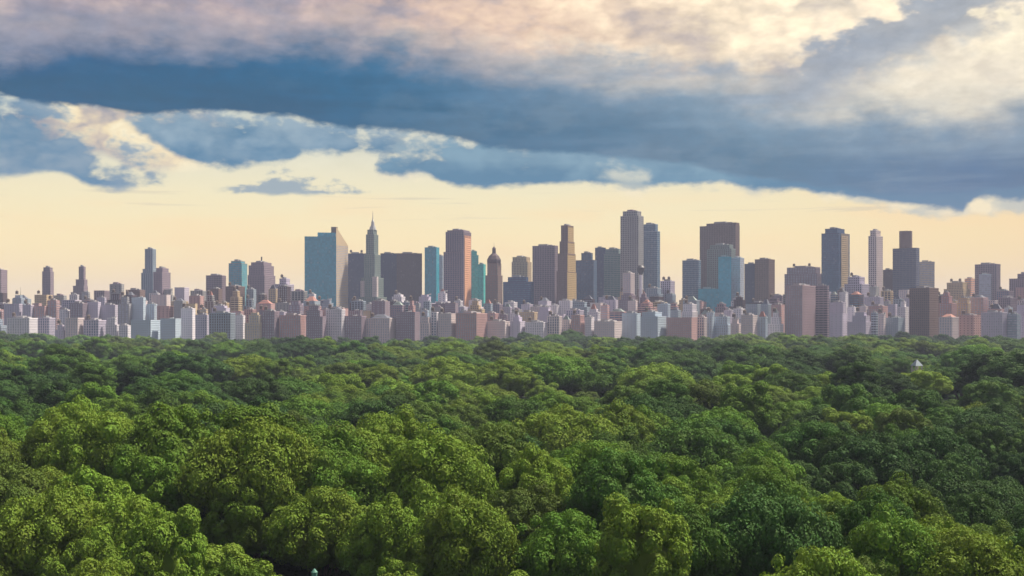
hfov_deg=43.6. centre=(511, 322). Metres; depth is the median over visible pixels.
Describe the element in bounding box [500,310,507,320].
apartment building
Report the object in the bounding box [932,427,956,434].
park tree
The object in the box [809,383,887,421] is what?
park tree
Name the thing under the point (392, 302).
apartment building
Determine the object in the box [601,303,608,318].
apartment building
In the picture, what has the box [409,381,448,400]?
park tree
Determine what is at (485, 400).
park tree
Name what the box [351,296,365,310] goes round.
apartment building
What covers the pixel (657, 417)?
park tree
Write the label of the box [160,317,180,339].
apartment building
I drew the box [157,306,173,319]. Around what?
apartment building
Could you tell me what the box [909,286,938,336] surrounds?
apartment tower
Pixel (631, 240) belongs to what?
ribbed tower
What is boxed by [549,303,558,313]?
apartment building
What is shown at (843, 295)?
apartment building
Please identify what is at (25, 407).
park tree
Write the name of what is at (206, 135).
sky
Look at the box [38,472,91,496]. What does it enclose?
park tree
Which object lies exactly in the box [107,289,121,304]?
apartment building
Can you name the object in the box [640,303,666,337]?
apartment building
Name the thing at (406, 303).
apartment building
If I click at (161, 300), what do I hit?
apartment building
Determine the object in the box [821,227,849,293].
glass tower
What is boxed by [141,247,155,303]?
stepped tower
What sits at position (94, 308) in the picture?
apartment building
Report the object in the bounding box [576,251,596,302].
office tower
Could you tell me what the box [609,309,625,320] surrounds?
apartment building
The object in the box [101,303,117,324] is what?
apartment building
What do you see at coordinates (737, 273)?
glass tower
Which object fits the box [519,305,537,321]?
apartment building
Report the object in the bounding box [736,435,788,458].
park tree
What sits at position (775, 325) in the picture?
apartment building
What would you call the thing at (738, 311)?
apartment building
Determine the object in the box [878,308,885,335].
apartment building
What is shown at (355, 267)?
office tower
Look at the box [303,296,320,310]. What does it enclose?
apartment building
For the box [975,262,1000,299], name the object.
office tower
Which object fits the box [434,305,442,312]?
apartment building
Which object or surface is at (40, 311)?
apartment building
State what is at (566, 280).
stepped tower
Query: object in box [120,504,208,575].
park tree
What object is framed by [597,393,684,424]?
park tree
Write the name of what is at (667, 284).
apartment tower
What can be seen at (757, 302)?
apartment building
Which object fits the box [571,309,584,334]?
apartment building
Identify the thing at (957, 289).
apartment tower
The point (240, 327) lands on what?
apartment building
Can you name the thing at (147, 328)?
apartment building
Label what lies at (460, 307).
apartment building
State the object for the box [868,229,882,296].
needle tower
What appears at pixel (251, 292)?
apartment building
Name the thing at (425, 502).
park tree
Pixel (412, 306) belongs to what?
apartment building
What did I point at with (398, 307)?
apartment building
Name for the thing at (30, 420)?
park tree
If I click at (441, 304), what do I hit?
apartment building
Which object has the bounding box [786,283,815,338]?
apartment tower
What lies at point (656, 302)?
apartment building
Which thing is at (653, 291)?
apartment tower
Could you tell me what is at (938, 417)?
park tree
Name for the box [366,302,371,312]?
apartment building
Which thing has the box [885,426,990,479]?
park tree
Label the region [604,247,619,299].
office tower
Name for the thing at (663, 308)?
apartment building
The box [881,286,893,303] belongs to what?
apartment building
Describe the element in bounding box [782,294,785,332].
apartment building
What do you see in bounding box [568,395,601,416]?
park tree
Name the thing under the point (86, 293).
apartment building
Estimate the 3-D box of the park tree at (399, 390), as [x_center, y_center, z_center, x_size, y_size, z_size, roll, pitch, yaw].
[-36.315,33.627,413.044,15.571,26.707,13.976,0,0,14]
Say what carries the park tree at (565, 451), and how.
on the ground
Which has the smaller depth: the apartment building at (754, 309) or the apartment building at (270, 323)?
the apartment building at (270, 323)
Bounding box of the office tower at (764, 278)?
[755,258,774,301]
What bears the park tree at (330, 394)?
on the ground
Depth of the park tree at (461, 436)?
219.58 m
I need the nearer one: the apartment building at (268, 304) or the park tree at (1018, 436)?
the park tree at (1018, 436)
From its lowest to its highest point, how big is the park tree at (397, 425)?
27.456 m
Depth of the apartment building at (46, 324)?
1896.24 m
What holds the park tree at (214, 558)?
on the ground
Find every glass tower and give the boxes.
[229,259,246,305]
[425,246,438,302]
[439,255,443,292]
[471,250,478,297]
[477,263,485,306]
[595,246,605,302]
[644,223,659,292]
[682,259,700,299]
[718,255,730,307]
[731,256,743,300]
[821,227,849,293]
[979,273,990,299]
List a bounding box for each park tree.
[0,365,33,385]
[0,379,28,402]
[0,404,23,421]
[0,411,25,445]
[0,427,28,468]
[0,445,50,505]
[0,477,43,518]
[0,481,123,575]
[0,559,33,575]
[1,413,29,440]
[4,411,27,430]
[8,394,50,418]
[12,407,72,470]
[17,379,52,404]
[24,394,103,441]
[25,408,47,426]
[26,464,67,486]
[31,402,134,475]
[33,378,82,407]
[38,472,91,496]
[56,381,120,410]
[58,464,144,530]
[60,494,186,565]
[69,557,135,575]
[99,393,140,419]
[103,412,143,440]
[105,401,225,497]
[120,378,167,397]
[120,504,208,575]
[130,385,194,413]
[157,370,200,388]
[165,380,220,404]
[175,415,329,560]
[178,389,237,411]
[183,543,281,575]
[191,401,230,429]
[194,378,226,395]
[197,477,287,563]
[206,422,218,435]
[212,381,235,394]
[218,393,250,405]
[226,373,295,403]
[260,486,369,575]
[267,376,326,396]
[273,395,340,424]
[282,409,307,423]
[283,447,388,572]
[292,393,330,402]
[294,419,382,487]
[305,415,329,426]
[310,385,357,400]
[312,420,330,431]
[323,384,365,398]
[323,397,373,425]
[327,399,341,403]
[328,423,356,432]
[329,398,398,429]
[335,419,408,494]
[338,391,382,404]
[355,403,426,441]
[364,384,394,395]
[372,393,422,412]
[372,421,498,509]
[376,385,416,407]
[377,558,424,575]
[401,481,475,520]
[407,400,470,427]
[408,380,459,405]
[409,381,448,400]
[423,416,461,427]
[426,415,474,435]
[437,429,482,462]
[441,403,489,430]
[443,399,475,417]
[447,396,480,406]
[454,426,480,437]
[464,386,494,401]
[468,422,532,490]
[478,394,500,410]
[480,395,547,424]
[482,419,512,432]
[497,426,543,449]
[497,442,574,504]
[511,403,623,453]
[526,388,569,411]
[550,447,568,457]
[552,440,602,462]
[554,440,653,482]
[560,447,684,536]
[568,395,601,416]
[586,404,606,426]
[586,426,651,457]
[594,407,603,416]
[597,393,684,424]
[597,398,657,446]
[598,381,647,407]
[599,507,639,573]
[632,404,677,435]
[637,374,694,405]
[639,451,674,478]
[645,417,744,470]
[646,452,721,506]
[657,476,694,503]
[664,397,710,420]
[682,406,761,438]
[686,378,722,410]
[699,487,743,519]
[701,459,733,479]
[708,465,754,486]
[718,380,772,429]
[719,465,812,501]
[724,440,806,485]
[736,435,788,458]
[738,383,792,406]
[745,456,807,496]
[758,400,809,438]
[762,392,808,409]
[768,420,851,466]
[769,419,805,439]
[782,405,836,426]
[786,460,819,482]
[793,386,823,400]
[795,497,845,554]
[797,400,831,411]
[797,461,877,497]
[802,421,867,442]
[803,396,833,405]
[808,491,853,509]
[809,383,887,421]
[811,430,851,473]
[819,430,934,490]
[821,407,873,437]
[844,380,896,400]
[847,471,955,525]
[852,402,908,432]
[871,407,934,438]
[874,388,945,419]
[882,423,918,441]
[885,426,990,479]
[914,452,982,487]
[915,514,1010,555]
[916,406,969,426]
[928,470,1021,519]
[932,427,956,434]
[937,407,1023,440]
[942,399,957,409]
[955,423,1016,465]
[956,380,1020,409]
[957,417,1003,447]
[959,401,1023,421]
[967,398,1023,442]
[969,519,1014,542]
[981,451,1023,488]
[984,475,1023,494]
[1000,486,1023,505]
[1005,503,1023,533]
[1008,391,1023,413]
[1012,430,1023,452]
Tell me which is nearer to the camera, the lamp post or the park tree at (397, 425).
the lamp post
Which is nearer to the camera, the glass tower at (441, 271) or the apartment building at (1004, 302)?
the apartment building at (1004, 302)
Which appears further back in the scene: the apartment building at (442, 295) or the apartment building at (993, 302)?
the apartment building at (442, 295)
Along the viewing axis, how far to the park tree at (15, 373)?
497.31 m
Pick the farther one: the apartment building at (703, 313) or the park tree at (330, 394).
the apartment building at (703, 313)
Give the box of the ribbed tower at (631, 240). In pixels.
[620,210,643,295]
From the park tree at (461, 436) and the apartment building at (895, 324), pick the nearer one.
the park tree at (461, 436)
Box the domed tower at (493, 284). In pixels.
[485,247,502,303]
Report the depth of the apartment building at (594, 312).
1981.38 m
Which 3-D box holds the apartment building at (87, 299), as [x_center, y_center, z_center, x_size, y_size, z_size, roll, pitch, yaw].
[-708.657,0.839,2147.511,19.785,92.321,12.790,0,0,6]
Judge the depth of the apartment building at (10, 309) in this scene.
1988.18 m
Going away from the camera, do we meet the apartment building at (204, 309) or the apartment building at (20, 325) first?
the apartment building at (20, 325)
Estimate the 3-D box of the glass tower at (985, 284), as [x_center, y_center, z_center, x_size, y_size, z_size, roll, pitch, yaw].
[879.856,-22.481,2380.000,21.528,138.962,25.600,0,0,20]
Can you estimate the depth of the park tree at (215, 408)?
343.69 m
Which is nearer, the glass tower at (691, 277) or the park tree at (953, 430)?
the park tree at (953, 430)
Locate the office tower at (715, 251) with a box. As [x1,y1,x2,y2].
[707,243,735,288]
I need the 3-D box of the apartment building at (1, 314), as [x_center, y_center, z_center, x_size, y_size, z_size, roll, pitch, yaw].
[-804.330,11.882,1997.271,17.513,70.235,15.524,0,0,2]
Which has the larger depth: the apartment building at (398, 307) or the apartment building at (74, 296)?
the apartment building at (74, 296)
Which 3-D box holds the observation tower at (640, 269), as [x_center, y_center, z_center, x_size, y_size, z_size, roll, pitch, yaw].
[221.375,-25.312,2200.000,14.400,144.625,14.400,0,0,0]
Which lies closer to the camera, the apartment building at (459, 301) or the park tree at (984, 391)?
the park tree at (984, 391)
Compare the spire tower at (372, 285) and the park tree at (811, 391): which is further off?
the spire tower at (372, 285)
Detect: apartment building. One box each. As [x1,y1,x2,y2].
[0,293,7,301]
[0,302,5,309]
[0,308,3,324]
[0,319,6,333]
[4,299,22,324]
[7,312,37,335]
[12,295,30,303]
[13,287,25,304]
[23,300,33,317]
[34,290,52,305]
[34,306,46,317]
[38,316,54,335]
[47,295,59,329]
[53,294,66,309]
[55,319,64,338]
[59,308,69,329]
[62,300,81,309]
[65,318,83,337]
[69,293,78,299]
[70,301,87,319]
[81,291,89,299]
[82,295,96,302]
[83,314,105,336]
[87,300,100,319]
[94,290,109,302]
[97,296,105,304]
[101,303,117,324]
[105,316,118,336]
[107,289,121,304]
[110,282,123,299]
[117,291,131,324]
[119,323,130,337]
[124,290,136,303]
[126,288,144,296]
[131,320,159,338]
[132,296,145,319]
[146,302,156,319]
[148,290,159,301]
[151,295,170,305]
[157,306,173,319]
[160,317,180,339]
[164,288,173,300]
[171,296,187,305]
[174,287,188,303]
[174,298,185,318]
[181,303,195,339]
[187,304,197,314]
[189,292,203,314]
[190,289,205,300]
[195,309,208,339]
[200,304,207,314]
[204,290,215,314]
[209,307,235,339]
[210,285,222,302]
[212,301,229,312]
[219,301,228,307]
[225,282,244,312]
[231,286,241,310]
[231,311,243,316]
[235,313,244,339]
[243,294,255,310]
[244,307,255,322]
[245,313,261,340]
[246,285,255,305]
[256,300,274,312]
[257,293,266,302]
[259,305,263,322]
[262,306,279,338]
[268,285,277,309]
[275,298,290,311]
[277,310,286,314]
[278,285,290,302]
[279,313,305,337]
[287,301,303,314]
[291,289,307,302]
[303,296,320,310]
[304,301,320,314]
[306,304,325,338]
[308,289,315,297]
[322,298,332,309]
[326,304,344,340]
[334,306,347,315]
[345,315,365,340]
[349,309,362,315]
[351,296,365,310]
[363,311,370,317]
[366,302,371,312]
[366,312,395,342]
[371,299,389,316]
[390,300,398,316]
[391,302,405,317]
[392,290,404,303]
[396,310,419,340]
[403,301,409,311]
[408,296,415,311]
[414,301,420,315]
[419,294,434,307]
[420,308,430,322]
[420,310,431,340]
[421,300,431,315]
[431,306,438,335]
[432,302,444,312]
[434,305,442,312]
[435,289,450,303]
[438,308,455,337]
[445,303,457,312]
[453,302,469,312]
[454,296,462,304]
[456,311,486,340]
[468,299,484,312]
[469,298,483,308]
[484,299,492,312]
[486,316,509,338]
[487,311,498,320]
[493,299,502,318]
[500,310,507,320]
[503,304,511,320]
[505,300,517,308]
[510,310,524,337]
[510,311,518,320]
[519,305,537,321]
[521,300,532,311]
[525,317,546,337]
[530,305,541,311]
[537,305,552,321]
[538,296,550,305]
[547,309,561,334]
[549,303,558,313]
[559,299,572,313]
[562,315,570,331]
[566,308,583,319]
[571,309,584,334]
[572,300,589,318]
[582,295,594,306]
[584,304,600,321]
[585,315,593,336]
[590,303,602,318]
[594,319,621,337]
[598,295,616,302]
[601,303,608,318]
[603,295,617,311]
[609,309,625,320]
[618,293,636,311]
[622,311,640,339]
[628,296,637,311]
[636,288,643,302]
[637,300,656,315]
[638,292,647,306]
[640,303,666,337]
[650,296,663,301]
[651,300,666,306]
[657,302,669,317]
[665,290,675,305]
[666,317,696,340]
[670,302,681,316]
[670,307,680,316]
[677,295,684,312]
[682,299,697,316]
[683,295,699,314]
[697,315,706,338]
[698,310,708,316]
[700,300,705,308]
[706,307,714,337]
[715,302,727,313]
[715,314,730,336]
[724,308,732,324]
[729,292,745,309]
[730,313,740,334]
[733,306,745,322]
[741,309,757,334]
[746,304,760,316]
[749,298,762,303]
[757,311,767,338]
[761,299,771,323]
[768,307,783,335]
[769,293,781,304]
[771,303,784,332]
[772,294,782,303]
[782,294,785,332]
[829,299,829,336]
[829,300,845,312]
[829,313,847,337]
[830,292,837,301]
[839,287,847,312]
[847,305,856,321]
[847,307,870,335]
[849,292,863,310]
[857,304,867,315]
[864,292,883,315]
[868,301,887,321]
[869,285,878,295]
[871,311,877,335]
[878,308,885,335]
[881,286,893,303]
[884,299,890,305]
[886,312,904,337]
[888,304,897,317]
[893,296,902,315]
[898,300,908,333]
[899,290,908,299]
[904,294,908,306]
[939,290,956,316]
[939,314,958,338]
[957,296,970,316]
[958,310,980,336]
[971,295,988,314]
[981,310,1007,337]
[988,300,997,308]
[988,304,1003,311]
[996,291,1013,299]
[998,296,1016,311]
[1004,306,1012,313]
[1007,309,1020,338]
[1014,303,1023,315]
[1016,287,1023,299]
[1017,295,1023,304]
[1021,316,1023,337]
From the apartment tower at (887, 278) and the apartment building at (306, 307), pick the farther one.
the apartment tower at (887, 278)
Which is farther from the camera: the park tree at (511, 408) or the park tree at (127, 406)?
the park tree at (511, 408)
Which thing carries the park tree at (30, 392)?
on the ground
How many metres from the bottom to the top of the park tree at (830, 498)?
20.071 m
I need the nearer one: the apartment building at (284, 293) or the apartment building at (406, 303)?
the apartment building at (406, 303)
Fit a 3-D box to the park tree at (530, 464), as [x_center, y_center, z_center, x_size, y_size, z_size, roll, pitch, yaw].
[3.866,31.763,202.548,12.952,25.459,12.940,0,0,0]
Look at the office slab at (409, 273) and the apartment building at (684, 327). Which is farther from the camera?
the office slab at (409, 273)
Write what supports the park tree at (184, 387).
on the ground
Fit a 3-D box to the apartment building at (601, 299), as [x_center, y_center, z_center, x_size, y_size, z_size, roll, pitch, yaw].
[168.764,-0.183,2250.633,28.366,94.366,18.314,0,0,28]
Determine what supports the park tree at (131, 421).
on the ground
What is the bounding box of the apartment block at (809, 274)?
[784,263,820,293]
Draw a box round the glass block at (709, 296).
[698,287,718,311]
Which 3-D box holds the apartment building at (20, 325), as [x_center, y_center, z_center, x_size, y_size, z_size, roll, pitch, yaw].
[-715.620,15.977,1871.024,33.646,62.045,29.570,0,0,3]
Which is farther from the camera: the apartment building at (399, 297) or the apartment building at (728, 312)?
the apartment building at (399, 297)
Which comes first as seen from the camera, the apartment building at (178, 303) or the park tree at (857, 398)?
the park tree at (857, 398)
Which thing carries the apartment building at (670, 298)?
on the ground
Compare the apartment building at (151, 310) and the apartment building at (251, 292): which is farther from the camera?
the apartment building at (251, 292)
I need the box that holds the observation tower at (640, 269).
[637,265,644,302]
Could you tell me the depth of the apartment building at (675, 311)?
2024.68 m
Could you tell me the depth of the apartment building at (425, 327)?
1877.23 m
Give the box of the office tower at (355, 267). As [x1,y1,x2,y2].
[348,250,365,315]
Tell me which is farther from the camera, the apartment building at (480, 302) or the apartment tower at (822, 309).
the apartment building at (480, 302)
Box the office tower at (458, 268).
[443,229,471,306]
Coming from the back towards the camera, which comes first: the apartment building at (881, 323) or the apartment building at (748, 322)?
the apartment building at (881, 323)
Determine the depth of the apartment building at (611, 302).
2131.14 m
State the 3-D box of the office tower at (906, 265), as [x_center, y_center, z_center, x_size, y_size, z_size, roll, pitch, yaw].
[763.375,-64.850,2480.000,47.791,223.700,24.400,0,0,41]
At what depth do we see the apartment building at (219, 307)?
1980.88 m
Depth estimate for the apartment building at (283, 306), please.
2111.33 m
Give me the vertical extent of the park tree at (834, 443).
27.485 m
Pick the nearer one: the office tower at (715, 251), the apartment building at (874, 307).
the apartment building at (874, 307)
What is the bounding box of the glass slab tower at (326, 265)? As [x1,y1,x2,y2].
[305,227,347,307]
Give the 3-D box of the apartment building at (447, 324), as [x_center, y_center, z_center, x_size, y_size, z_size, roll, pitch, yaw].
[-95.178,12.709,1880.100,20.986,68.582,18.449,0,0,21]
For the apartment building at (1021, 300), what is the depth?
2144.86 m
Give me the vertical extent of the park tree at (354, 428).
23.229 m
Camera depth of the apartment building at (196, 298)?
2107.42 m
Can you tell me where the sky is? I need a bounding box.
[0,0,1023,304]
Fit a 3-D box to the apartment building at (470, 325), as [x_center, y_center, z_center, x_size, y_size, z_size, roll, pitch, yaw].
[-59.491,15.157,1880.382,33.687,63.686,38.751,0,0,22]
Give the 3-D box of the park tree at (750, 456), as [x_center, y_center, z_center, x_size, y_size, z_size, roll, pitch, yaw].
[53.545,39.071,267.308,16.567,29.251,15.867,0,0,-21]
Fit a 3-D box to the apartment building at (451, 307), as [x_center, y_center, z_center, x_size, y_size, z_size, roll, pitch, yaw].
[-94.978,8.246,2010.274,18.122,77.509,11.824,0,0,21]
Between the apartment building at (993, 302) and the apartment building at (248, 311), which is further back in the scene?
the apartment building at (993, 302)
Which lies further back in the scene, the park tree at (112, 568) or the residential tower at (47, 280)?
the residential tower at (47, 280)
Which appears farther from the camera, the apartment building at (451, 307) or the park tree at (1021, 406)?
the apartment building at (451, 307)
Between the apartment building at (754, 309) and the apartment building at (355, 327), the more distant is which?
the apartment building at (754, 309)
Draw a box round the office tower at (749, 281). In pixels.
[744,262,754,303]
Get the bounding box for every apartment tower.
[248,257,274,302]
[275,274,293,290]
[623,271,634,294]
[646,283,663,300]
[660,276,674,301]
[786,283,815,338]
[816,284,828,336]
[844,272,868,306]
[883,268,892,290]
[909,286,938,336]
[919,260,934,287]
[944,278,969,299]
[965,277,974,296]
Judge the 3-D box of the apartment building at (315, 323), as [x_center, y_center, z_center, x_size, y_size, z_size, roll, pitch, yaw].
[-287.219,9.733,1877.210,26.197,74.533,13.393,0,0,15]
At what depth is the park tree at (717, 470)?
280.15 m
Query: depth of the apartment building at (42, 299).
2242.50 m
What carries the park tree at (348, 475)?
on the ground
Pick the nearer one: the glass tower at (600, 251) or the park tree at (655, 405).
the park tree at (655, 405)
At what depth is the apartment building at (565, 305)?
2127.73 m
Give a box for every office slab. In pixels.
[380,252,396,300]
[397,252,421,301]
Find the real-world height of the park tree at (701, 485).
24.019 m
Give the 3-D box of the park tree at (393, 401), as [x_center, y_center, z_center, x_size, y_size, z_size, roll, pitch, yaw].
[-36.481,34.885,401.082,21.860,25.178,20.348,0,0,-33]
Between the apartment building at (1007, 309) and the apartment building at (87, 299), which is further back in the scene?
the apartment building at (87, 299)
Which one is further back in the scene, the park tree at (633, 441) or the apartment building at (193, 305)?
the apartment building at (193, 305)
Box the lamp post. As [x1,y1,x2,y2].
[311,569,316,575]
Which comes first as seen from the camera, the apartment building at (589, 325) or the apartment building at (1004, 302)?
the apartment building at (589, 325)
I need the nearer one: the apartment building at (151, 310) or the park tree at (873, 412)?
the park tree at (873, 412)
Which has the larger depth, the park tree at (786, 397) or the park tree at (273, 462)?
the park tree at (786, 397)
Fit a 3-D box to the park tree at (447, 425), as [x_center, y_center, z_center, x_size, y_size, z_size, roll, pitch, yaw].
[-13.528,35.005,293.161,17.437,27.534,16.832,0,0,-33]
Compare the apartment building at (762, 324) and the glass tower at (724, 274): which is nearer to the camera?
the apartment building at (762, 324)
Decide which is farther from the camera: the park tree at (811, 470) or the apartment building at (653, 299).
the apartment building at (653, 299)
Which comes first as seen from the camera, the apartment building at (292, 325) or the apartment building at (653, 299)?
the apartment building at (292, 325)
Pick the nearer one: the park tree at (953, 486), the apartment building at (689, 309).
the park tree at (953, 486)
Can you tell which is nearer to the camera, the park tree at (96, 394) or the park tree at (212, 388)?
the park tree at (96, 394)
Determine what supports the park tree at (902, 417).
on the ground
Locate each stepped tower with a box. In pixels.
[71,265,87,299]
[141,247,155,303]
[556,224,575,302]
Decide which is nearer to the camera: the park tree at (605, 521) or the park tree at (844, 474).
the park tree at (605, 521)
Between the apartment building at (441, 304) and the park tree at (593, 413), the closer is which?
the park tree at (593, 413)
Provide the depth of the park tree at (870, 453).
278.09 m
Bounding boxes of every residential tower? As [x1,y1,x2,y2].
[0,268,7,292]
[42,266,53,294]
[153,266,170,294]
[206,274,225,300]
[1009,272,1023,297]
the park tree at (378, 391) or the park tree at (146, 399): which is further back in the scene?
the park tree at (378, 391)
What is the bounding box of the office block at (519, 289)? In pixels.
[503,275,533,309]
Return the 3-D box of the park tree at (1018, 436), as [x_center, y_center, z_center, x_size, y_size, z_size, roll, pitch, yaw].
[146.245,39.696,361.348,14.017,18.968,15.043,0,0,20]
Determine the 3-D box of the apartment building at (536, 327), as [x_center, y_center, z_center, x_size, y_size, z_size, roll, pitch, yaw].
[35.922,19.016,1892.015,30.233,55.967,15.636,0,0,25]
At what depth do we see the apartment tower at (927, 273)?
2637.34 m
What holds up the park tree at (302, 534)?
on the ground
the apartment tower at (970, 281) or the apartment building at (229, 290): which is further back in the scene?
the apartment tower at (970, 281)
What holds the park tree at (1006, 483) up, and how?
on the ground
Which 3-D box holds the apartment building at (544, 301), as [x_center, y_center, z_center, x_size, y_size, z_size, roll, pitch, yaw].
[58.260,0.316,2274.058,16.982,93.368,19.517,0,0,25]
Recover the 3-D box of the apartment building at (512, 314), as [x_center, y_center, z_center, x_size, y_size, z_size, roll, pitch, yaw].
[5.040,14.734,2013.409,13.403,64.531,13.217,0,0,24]
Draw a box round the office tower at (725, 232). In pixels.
[700,221,739,288]
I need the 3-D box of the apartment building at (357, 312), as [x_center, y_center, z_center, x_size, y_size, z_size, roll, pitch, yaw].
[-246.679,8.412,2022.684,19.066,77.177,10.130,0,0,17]
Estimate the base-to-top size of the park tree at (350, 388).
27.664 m
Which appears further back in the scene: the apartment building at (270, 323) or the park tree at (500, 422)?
the apartment building at (270, 323)
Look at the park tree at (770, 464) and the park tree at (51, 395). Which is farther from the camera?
the park tree at (51, 395)
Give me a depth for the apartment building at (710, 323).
1901.05 m
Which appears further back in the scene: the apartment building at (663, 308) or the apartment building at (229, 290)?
the apartment building at (229, 290)
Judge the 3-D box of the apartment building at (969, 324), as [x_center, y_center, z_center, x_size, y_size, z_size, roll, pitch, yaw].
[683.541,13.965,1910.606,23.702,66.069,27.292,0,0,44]
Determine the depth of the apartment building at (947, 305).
1981.96 m
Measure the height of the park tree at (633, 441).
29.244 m
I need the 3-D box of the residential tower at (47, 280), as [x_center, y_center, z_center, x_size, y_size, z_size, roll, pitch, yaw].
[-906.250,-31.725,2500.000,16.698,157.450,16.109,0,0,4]
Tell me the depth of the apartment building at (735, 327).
1886.78 m
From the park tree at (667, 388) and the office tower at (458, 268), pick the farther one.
the office tower at (458, 268)
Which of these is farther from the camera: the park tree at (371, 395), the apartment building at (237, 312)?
the apartment building at (237, 312)
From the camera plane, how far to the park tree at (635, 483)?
186.29 m
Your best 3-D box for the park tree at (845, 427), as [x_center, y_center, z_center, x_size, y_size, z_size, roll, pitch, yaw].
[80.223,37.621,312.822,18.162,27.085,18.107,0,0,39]
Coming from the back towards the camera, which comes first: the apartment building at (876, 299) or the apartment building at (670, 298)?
the apartment building at (670, 298)
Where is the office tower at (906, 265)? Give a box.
[893,231,919,298]
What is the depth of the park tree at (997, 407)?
397.36 m
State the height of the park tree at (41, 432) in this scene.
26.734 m
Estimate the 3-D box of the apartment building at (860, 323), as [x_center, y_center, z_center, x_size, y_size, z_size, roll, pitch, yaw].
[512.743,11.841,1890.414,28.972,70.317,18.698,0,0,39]
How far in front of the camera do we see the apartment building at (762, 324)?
1873.33 m
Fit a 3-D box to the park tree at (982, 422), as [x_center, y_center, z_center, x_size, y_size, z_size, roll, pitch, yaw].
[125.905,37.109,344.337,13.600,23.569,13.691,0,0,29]
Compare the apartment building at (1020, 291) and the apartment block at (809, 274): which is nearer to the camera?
the apartment building at (1020, 291)
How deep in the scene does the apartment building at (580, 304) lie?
2109.17 m
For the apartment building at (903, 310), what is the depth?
1983.26 m
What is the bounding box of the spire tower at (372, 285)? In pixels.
[359,216,386,303]
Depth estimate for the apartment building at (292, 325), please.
1883.19 m
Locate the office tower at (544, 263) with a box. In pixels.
[532,244,557,306]
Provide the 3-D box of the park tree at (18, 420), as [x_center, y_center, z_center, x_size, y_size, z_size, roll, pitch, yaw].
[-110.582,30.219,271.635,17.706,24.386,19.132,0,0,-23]
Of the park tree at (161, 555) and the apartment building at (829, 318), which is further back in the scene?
the apartment building at (829, 318)
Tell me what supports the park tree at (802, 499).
on the ground
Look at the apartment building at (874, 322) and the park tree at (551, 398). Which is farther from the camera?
the apartment building at (874, 322)
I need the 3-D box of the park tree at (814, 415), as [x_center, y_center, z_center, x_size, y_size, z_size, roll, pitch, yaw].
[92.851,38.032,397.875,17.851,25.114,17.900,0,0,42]
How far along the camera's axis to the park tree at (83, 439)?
220.35 m
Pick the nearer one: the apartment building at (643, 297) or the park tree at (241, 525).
the park tree at (241, 525)
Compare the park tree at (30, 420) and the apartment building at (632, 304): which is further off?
the apartment building at (632, 304)
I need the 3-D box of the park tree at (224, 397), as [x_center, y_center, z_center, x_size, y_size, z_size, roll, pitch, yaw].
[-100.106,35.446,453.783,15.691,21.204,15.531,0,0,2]
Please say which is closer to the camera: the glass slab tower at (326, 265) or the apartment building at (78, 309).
the apartment building at (78, 309)
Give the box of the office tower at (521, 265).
[512,256,531,281]
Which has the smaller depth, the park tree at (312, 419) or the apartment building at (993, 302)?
the park tree at (312, 419)

